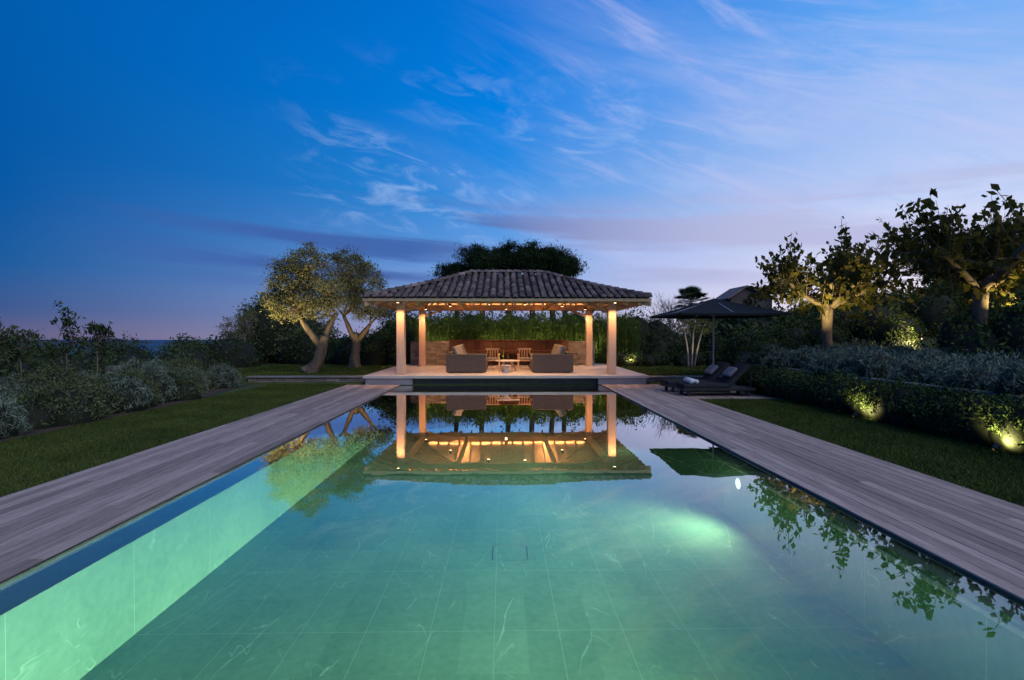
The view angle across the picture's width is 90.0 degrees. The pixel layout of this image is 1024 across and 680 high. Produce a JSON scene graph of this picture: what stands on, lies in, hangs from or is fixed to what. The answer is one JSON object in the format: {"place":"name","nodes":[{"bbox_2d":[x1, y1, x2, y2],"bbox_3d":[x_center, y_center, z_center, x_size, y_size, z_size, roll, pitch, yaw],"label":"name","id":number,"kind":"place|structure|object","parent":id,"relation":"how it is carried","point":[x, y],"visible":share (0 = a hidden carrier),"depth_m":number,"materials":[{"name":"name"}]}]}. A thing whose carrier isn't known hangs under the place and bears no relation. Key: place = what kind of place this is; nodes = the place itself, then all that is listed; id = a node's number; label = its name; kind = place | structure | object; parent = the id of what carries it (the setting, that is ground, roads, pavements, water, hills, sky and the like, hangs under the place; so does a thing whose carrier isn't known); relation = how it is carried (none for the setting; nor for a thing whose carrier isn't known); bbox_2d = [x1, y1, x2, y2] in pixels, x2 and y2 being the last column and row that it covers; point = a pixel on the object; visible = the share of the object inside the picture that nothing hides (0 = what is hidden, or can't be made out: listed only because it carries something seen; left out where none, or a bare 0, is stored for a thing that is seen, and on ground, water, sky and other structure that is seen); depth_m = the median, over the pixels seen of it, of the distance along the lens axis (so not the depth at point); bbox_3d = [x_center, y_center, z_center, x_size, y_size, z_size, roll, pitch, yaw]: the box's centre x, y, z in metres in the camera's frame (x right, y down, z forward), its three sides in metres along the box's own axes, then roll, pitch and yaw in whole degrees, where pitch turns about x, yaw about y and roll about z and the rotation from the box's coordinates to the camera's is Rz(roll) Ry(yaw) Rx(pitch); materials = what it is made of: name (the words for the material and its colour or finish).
{"place":"outdoors","nodes":[
{"label":"outdoors","id":0,"kind":"place"},
{"bbox_2d":[0,316,13,348],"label":"oleander sapling","id":1,"kind":"object","parent":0,"point":[9,340],"visible":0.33,"depth_m":13.59,"materials":[{"name":"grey plant"}]},
{"bbox_2d":[19,340,217,357],"bbox_3d":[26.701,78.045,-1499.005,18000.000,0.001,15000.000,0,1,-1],"label":"sea","id":2,"kind":"structure","parent":0,"point":[154,349],"depth_m":2867.15,"materials":[{"name":"blue liquid"}]},
{"bbox_2d":[0,383,348,496],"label":"lawn grass","id":3,"kind":"structure","parent":0,"point":[256,404],"depth_m":9.42,"materials":[{"name":"green plant"}]},
{"bbox_2d":[11,337,349,343],"bbox_3d":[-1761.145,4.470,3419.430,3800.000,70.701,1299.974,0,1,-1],"label":"distant hills","id":4,"kind":"structure","parent":0,"point":[124,341],"depth_m":3470.55,"materials":[{"name":"green plant"}]},
{"bbox_2d":[236,364,395,376],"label":"lawn grass","id":5,"kind":"structure","parent":0,"point":[296,369],"depth_m":21.95,"materials":[{"name":"green plant"}]},
{"bbox_2d":[0,385,1023,679],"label":"swimming pool","id":6,"kind":"structure","parent":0,"point":[512,583],"depth_m":5.01,"materials":[{"name":"stone"}]},
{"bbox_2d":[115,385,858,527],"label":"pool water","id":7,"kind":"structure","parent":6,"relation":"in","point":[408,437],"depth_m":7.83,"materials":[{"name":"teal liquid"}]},
{"bbox_2d":[804,510,1023,637],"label":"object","id":8,"kind":"object","parent":6,"relation":"attached to","point":[1008,625],"depth_m":4.06,"materials":[{"name":"metal"}]},
{"bbox_2d":[0,334,1023,506],"bbox_3d":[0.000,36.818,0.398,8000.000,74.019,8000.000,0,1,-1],"label":"ground","id":9,"kind":"structure","parent":0,"point":[927,342],"depth_m":9.76,"materials":[{"name":"green plant"}]},
{"bbox_2d":[0,320,18,361],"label":"oleander sapling","id":10,"kind":"object","parent":9,"relation":"on","point":[4,337],"visible":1,"depth_m":13.09,"materials":[{"name":"green plant"}]},
{"bbox_2d":[0,324,50,377],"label":"oleander sapling","id":11,"kind":"object","parent":9,"relation":"on","point":[16,352],"visible":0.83,"depth_m":15.13,"materials":[{"name":"green plant"}]},
{"bbox_2d":[44,300,94,370],"bbox_3d":[-13.552,0.229,15.583,1.497,2.951,0.870,0,1,-1],"label":"oleander sapling","id":12,"kind":"object","parent":9,"relation":"on","point":[66,337],"visible":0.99,"depth_m":15.54,"materials":[{"name":"green plant"}]},
{"bbox_2d":[105,366,125,375],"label":"stone garden wall","id":13,"kind":"structure","parent":9,"relation":"on","point":[111,367],"depth_m":17.38,"materials":[{"name":"grey stone"}]},
{"bbox_2d":[0,384,246,442],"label":"planting bed","id":14,"kind":"object","parent":9,"relation":"on","point":[114,415],"visible":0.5,"depth_m":11.62,"materials":[{"name":"soil"}]},
{"bbox_2d":[68,320,119,375],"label":"oleander sapling","id":15,"kind":"object","parent":14,"relation":"on","point":[102,330],"visible":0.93,"depth_m":15.93,"materials":[{"name":"green plant"}]},
{"bbox_2d":[0,351,211,430],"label":"flowerbed plants","id":16,"kind":"object","parent":14,"relation":"on","point":[96,398],"visible":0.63,"depth_m":10.99,"materials":[{"name":"green plant"}]},
{"bbox_2d":[0,356,243,438],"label":"lavender bushes","id":17,"kind":"object","parent":14,"relation":"on","point":[133,397],"visible":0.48,"depth_m":12.29,"materials":[{"name":"green plant"}]},
{"bbox_2d":[0,359,249,400],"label":"seed heads","id":18,"kind":"object","parent":17,"relation":"attached to","point":[104,372],"visible":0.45,"depth_m":11.92,"materials":[{"name":"plant"}]},
{"bbox_2d":[8,352,259,408],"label":"tall perennials","id":19,"kind":"object","parent":14,"relation":"on","point":[211,384],"visible":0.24,"depth_m":15.42,"materials":[{"name":"green plant"}]},
{"bbox_2d":[0,331,277,382],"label":"mixed hedgerow","id":20,"kind":"object","parent":9,"relation":"on","point":[241,353],"visible":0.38,"depth_m":23.31,"materials":[{"name":"green plant"}]},
{"bbox_2d":[213,307,260,341],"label":"young olive tree","id":21,"kind":"object","parent":9,"relation":"on","point":[240,320],"visible":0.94,"depth_m":25.67,"materials":[{"name":"green plant"}]},
{"bbox_2d":[215,291,342,363],"bbox_3d":[-14.047,0.147,30.068,10.102,5.872,5.536,0,1,30],"label":"background olive grove","id":22,"kind":"object","parent":9,"relation":"on","point":[274,338],"visible":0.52,"depth_m":27.90,"materials":[{"name":"green plant"}]},
{"bbox_2d":[253,239,350,372],"bbox_3d":[-8.586,-1.214,21.024,3.793,5.762,2.827,0,1,-1],"label":"olive tree","id":23,"kind":"object","parent":9,"relation":"on","point":[281,299],"visible":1,"depth_m":20.74,"materials":[{"name":"green plant"}]},
{"bbox_2d":[282,311,418,364],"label":"evergreen shrubs","id":24,"kind":"object","parent":9,"relation":"on","point":[378,347],"visible":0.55,"depth_m":26.27,"materials":[{"name":"green plant"}]},
{"bbox_2d":[319,244,395,367],"bbox_3d":[-7.256,-1.604,24.210,4.207,6.035,2.883,0,1,-1],"label":"olive tree","id":25,"kind":"object","parent":9,"relation":"on","point":[356,283],"visible":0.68,"depth_m":24.01,"materials":[{"name":"green plant"}]},
{"bbox_2d":[427,258,469,317],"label":"umbrella pine","id":26,"kind":"object","parent":9,"relation":"on","point":[449,269],"visible":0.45,"depth_m":35.42,"materials":[{"name":"green plant"}]},
{"bbox_2d":[451,241,505,313],"bbox_3d":[-2.132,-2.822,35.006,4.086,8.049,4.199,0,1,-1],"label":"umbrella pine","id":27,"kind":"object","parent":9,"relation":"on","point":[477,256],"visible":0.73,"depth_m":34.42,"materials":[{"name":"green plant"}]},
{"bbox_2d":[248,378,720,381],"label":"stone wall","id":28,"kind":"structure","parent":9,"relation":"on","point":[308,380],"depth_m":18.91,"materials":[{"name":"grey stone"}]},
{"bbox_2d":[246,376,721,377],"bbox_3d":[0.419,1.373,19.181,20.420,0.070,0.410,0,1,-1],"label":"wall coping","id":29,"kind":"object","parent":28,"relation":"on","point":[362,376],"depth_m":18.85,"materials":[{"name":"stone"}]},
{"bbox_2d":[486,236,527,313],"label":"umbrella pine","id":30,"kind":"object","parent":9,"relation":"on","point":[502,251],"visible":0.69,"depth_m":34.75,"materials":[{"name":"green plant"}]},
{"bbox_2d":[361,269,652,384],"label":"poolside pavilion","id":31,"kind":"structure","parent":9,"relation":"on","point":[538,291],"depth_m":19.54,"materials":[{"name":"tile"}]},
{"bbox_2d":[446,344,487,372],"bbox_3d":[-1.803,0.727,21.220,1.550,1.083,2.720,0,1,-1],"label":"outdoor sofa","id":32,"kind":"object","parent":31,"relation":"on","point":[459,358],"visible":1,"depth_m":19.87,"materials":[{"name":"fabric"}]},
{"bbox_2d":[435,304,545,305],"bbox_3d":[-0.244,-1.611,21.833,7.252,0.005,5.198,0,1,-1],"label":"led strip","id":33,"kind":"object","parent":31,"relation":"on","point":[479,305],"visible":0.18,"depth_m":24.31,"materials":[{"name":"plastic"}]},
{"bbox_2d":[486,348,499,368],"bbox_3d":[-0.845,0.809,22.198,0.671,0.899,0.671,0,1,-1],"label":"wooden armchair","id":34,"kind":"object","parent":31,"relation":"on","point":[492,358],"visible":0.77,"depth_m":22.22,"materials":[{"name":"brown wood"}]},
{"bbox_2d":[501,365,510,372],"bbox_3d":[-0.233,1.129,19.862,0.396,0.308,0.396,0,1,-1],"label":"side stool","id":35,"kind":"object","parent":31,"relation":"on","point":[505,368],"visible":0.99,"depth_m":19.75,"materials":[{"name":"ceramic"}]},
{"bbox_2d":[496,360,519,371],"bbox_3d":[-0.172,1.055,20.913,0.992,0.462,0.992,0,1,-1],"label":"coffee table","id":36,"kind":"object","parent":31,"relation":"on","point":[510,361],"visible":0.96,"depth_m":20.65,"materials":[{"name":"wood"}]},
{"bbox_2d":[517,348,531,368],"bbox_3d":[0.555,0.809,22.224,0.671,0.899,0.671,0,1,-1],"label":"wooden armchair","id":37,"kind":"object","parent":31,"relation":"on","point":[524,358],"visible":0.75,"depth_m":22.22,"materials":[{"name":"brown wood"}]},
{"bbox_2d":[529,344,572,372],"bbox_3d":[1.572,0.726,21.280,1.600,1.083,2.720,0,1,-1],"label":"outdoor sofa","id":38,"kind":"object","parent":31,"relation":"on","point":[558,358],"visible":0.99,"depth_m":19.93,"materials":[{"name":"fabric"}]},
{"bbox_2d":[390,309,646,363],"bbox_3d":[0.378,-0.663,27.489,13.853,3.870,3.449,0,1,-1],"label":"bamboo screen","id":39,"kind":"object","parent":9,"relation":"on","point":[599,359],"visible":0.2,"depth_m":27.21,"materials":[{"name":"green plant"}]},
{"bbox_2d":[395,311,642,362],"bbox_3d":[0.356,-0.045,27.594,13.163,3.077,3.121,0,1,-1],"label":"bamboo foliage","id":40,"kind":"object","parent":9,"relation":"on","point":[537,319],"visible":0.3,"depth_m":27.16,"materials":[{"name":"green plant"}]},
{"bbox_2d":[506,238,557,315],"bbox_3d":[1.253,-2.928,34.595,3.549,8.269,3.870,0,1,-1],"label":"umbrella pine","id":41,"kind":"object","parent":9,"relation":"on","point":[531,258],"visible":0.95,"depth_m":33.91,"materials":[{"name":"green plant"}]},
{"bbox_2d":[391,306,681,361],"bbox_3d":[1.171,0.688,29.324,17.836,5.815,2.424,0,1,-1],"label":"tall hedge","id":42,"kind":"object","parent":9,"relation":"on","point":[651,327],"visible":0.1,"depth_m":29.07,"materials":[{"name":"green plant"}]},
{"bbox_2d":[532,239,577,316],"bbox_3d":[2.599,-2.804,35.010,3.651,8.013,3.774,0,1,-1],"label":"umbrella pine","id":43,"kind":"object","parent":9,"relation":"on","point":[559,258],"visible":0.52,"depth_m":34.33,"materials":[{"name":"green plant"}]},
{"bbox_2d":[561,254,589,322],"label":"umbrella pine","id":44,"kind":"object","parent":9,"relation":"on","point":[575,269],"visible":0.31,"depth_m":36.35,"materials":[{"name":"green plant"}]},
{"bbox_2d":[639,290,700,339],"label":"bare tree","id":45,"kind":"object","parent":9,"relation":"on","point":[663,305],"visible":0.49,"depth_m":30.28,"materials":[{"name":"green plant"}]},
{"bbox_2d":[616,362,732,375],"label":"lawn grass","id":46,"kind":"structure","parent":9,"relation":"on","point":[671,371],"depth_m":22.27,"materials":[{"name":"green plant"}]},
{"bbox_2d":[665,305,702,342],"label":"bare tree","id":47,"kind":"object","parent":9,"relation":"on","point":[684,328],"visible":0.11,"depth_m":31.35,"materials":[{"name":"green plant"}]},
{"bbox_2d":[672,285,710,332],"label":"umbrella pine","id":48,"kind":"object","parent":9,"relation":"on","point":[693,292],"visible":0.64,"depth_m":34.82,"materials":[{"name":"green plant"}]},
{"bbox_2d":[670,319,717,367],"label":"multi stem tree","id":49,"kind":"object","parent":9,"relation":"on","point":[694,325],"visible":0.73,"depth_m":24.13,"materials":[{"name":"green plant"}]},
{"bbox_2d":[724,288,771,307],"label":"walls","id":50,"kind":"structure","parent":9,"relation":"on","point":[739,297],"depth_m":46.34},
{"bbox_2d":[715,285,776,299],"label":"roof","id":51,"kind":"structure","parent":50,"relation":"on","point":[729,293],"depth_m":47.01,"materials":[{"name":"tile"}]},
{"bbox_2d":[603,276,1023,366],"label":"garden shrubbery","id":52,"kind":"object","parent":9,"relation":"on","point":[946,319],"visible":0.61,"depth_m":19.83,"materials":[{"name":"green plant"}]},
{"bbox_2d":[742,216,931,348],"bbox_3d":[11.005,-1.359,16.926,5.635,4.596,5.635,0,1,-1],"label":"plane tree","id":53,"kind":"object","parent":9,"relation":"on","point":[843,280],"visible":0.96,"depth_m":16.69,"materials":[{"name":"green plant"}]},
{"bbox_2d":[690,277,1021,357],"bbox_3d":[26.990,-2.543,33.583,34.417,11.145,17.246,0,1,-1],"label":"foliage","id":54,"kind":"object","parent":9,"relation":"on","point":[722,322],"visible":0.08,"depth_m":27.65,"materials":[{"name":"green plant"}]},
{"bbox_2d":[699,398,1023,506],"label":"lawn grass","id":55,"kind":"structure","parent":9,"relation":"on","point":[911,463],"depth_m":8.31,"materials":[{"name":"green plant"}]},
{"bbox_2d":[700,274,1023,341],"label":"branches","id":56,"kind":"object","parent":9,"relation":"on","point":[764,322],"visible":0.05,"depth_m":27.15,"materials":[{"name":"green plant"}]},
{"bbox_2d":[729,300,1007,366],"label":"bushes","id":57,"kind":"object","parent":9,"relation":"on","point":[903,328],"visible":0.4,"depth_m":18.28,"materials":[{"name":"green plant"}]},
{"bbox_2d":[736,361,1023,455],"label":"clipped hedge","id":58,"kind":"object","parent":9,"relation":"on","point":[963,415],"visible":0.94,"depth_m":9.83,"materials":[{"name":"green plant"}]},
{"bbox_2d":[750,364,1023,403],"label":"retaining wall","id":59,"kind":"structure","parent":9,"relation":"on","point":[941,387],"depth_m":10.13,"materials":[{"name":"stone"}]},
{"bbox_2d":[858,183,1023,329],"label":"plane tree","id":60,"kind":"object","parent":9,"relation":"on","point":[988,257],"visible":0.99,"depth_m":13.37,"materials":[{"name":"green plant"}]},
{"bbox_2d":[992,443,1000,454],"bbox_3d":[7.333,1.681,7.750,0.114,0.250,0.078,0,1,-1],"label":"garden spotlight","id":61,"kind":"object","parent":9,"relation":"on","point":[996,446],"visible":0.93,"depth_m":7.73,"materials":[{"name":"black metal"}]},
{"bbox_3d":[1.080,1.860,7.591,13.670,0.155,22.100,0,1,-1],"label":"deck substructure","id":62,"kind":"object","parent":9,"relation":"on","visible":0},
{"bbox_2d":[0,385,398,581],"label":"wooden deck","id":63,"kind":"structure","parent":62,"relation":"on","point":[41,522],"depth_m":6.38,"materials":[{"name":"grey wood"}]},
{"bbox_2d":[654,384,782,398],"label":"wooden deck","id":64,"kind":"structure","parent":62,"relation":"on","point":[714,394],"depth_m":15.29,"materials":[{"name":"grey wood"}]},
{"bbox_2d":[660,361,735,391],"bbox_3d":[5.934,1.171,16.422,2.150,0.943,0.800,0,1,-1],"label":"sun lounger","id":65,"kind":"object","parent":64,"relation":"on","point":[715,371],"visible":0.56,"depth_m":16.19,"materials":[{"name":"fabric"}]},
{"bbox_2d":[675,363,755,395],"bbox_3d":[6.102,1.182,15.425,2.150,0.943,0.800,0,1,-1],"label":"sun lounger","id":66,"kind":"object","parent":64,"relation":"on","point":[731,376],"visible":1,"depth_m":15.11,"materials":[{"name":"fabric"}]},
{"bbox_2d":[650,297,790,364],"bbox_3d":[6.937,0.077,17.628,3.440,3.095,3.440,0,1,-1],"label":"garden parasol","id":67,"kind":"object","parent":64,"relation":"on","point":[713,308],"visible":0.96,"depth_m":16.83,"materials":[{"name":"fabric"}]},
{"bbox_2d":[601,384,1023,599],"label":"wooden deck","id":68,"kind":"structure","parent":62,"relation":"on","point":[978,534],"depth_m":5.98,"materials":[{"name":"grey wood"}]},
{"bbox_2d":[0,0,1023,339],"label":"sky","id":69,"kind":"structure","parent":0,"point":[153,153],"materials":[{"name":"blue"}]},
{"bbox_2d":[733,336,1023,399],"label":"hedge","id":70,"kind":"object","parent":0,"point":[999,374],"depth_m":11.52,"materials":[{"name":"green plant"}]},
{"bbox_2d":[905,250,931,285],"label":"umbrella pine","id":71,"kind":"object","parent":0,"point":[916,273],"depth_m":34.71,"materials":[{"name":"green plant"}]},
{"bbox_2d":[895,224,1002,285],"bbox_3d":[21.915,-3.025,25.361,4.842,5.373,5.470,0,1,-27],"label":"umbrella pine","id":72,"kind":"object","parent":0,"point":[965,247],"visible":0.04,"depth_m":25.33,"materials":[{"name":"green plant"}]},
{"bbox_2d":[964,219,1023,283],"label":"umbrella pine","id":73,"kind":"object","parent":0,"point":[991,230],"visible":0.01,"depth_m":27.37,"materials":[{"name":"green plant"}]}
]}

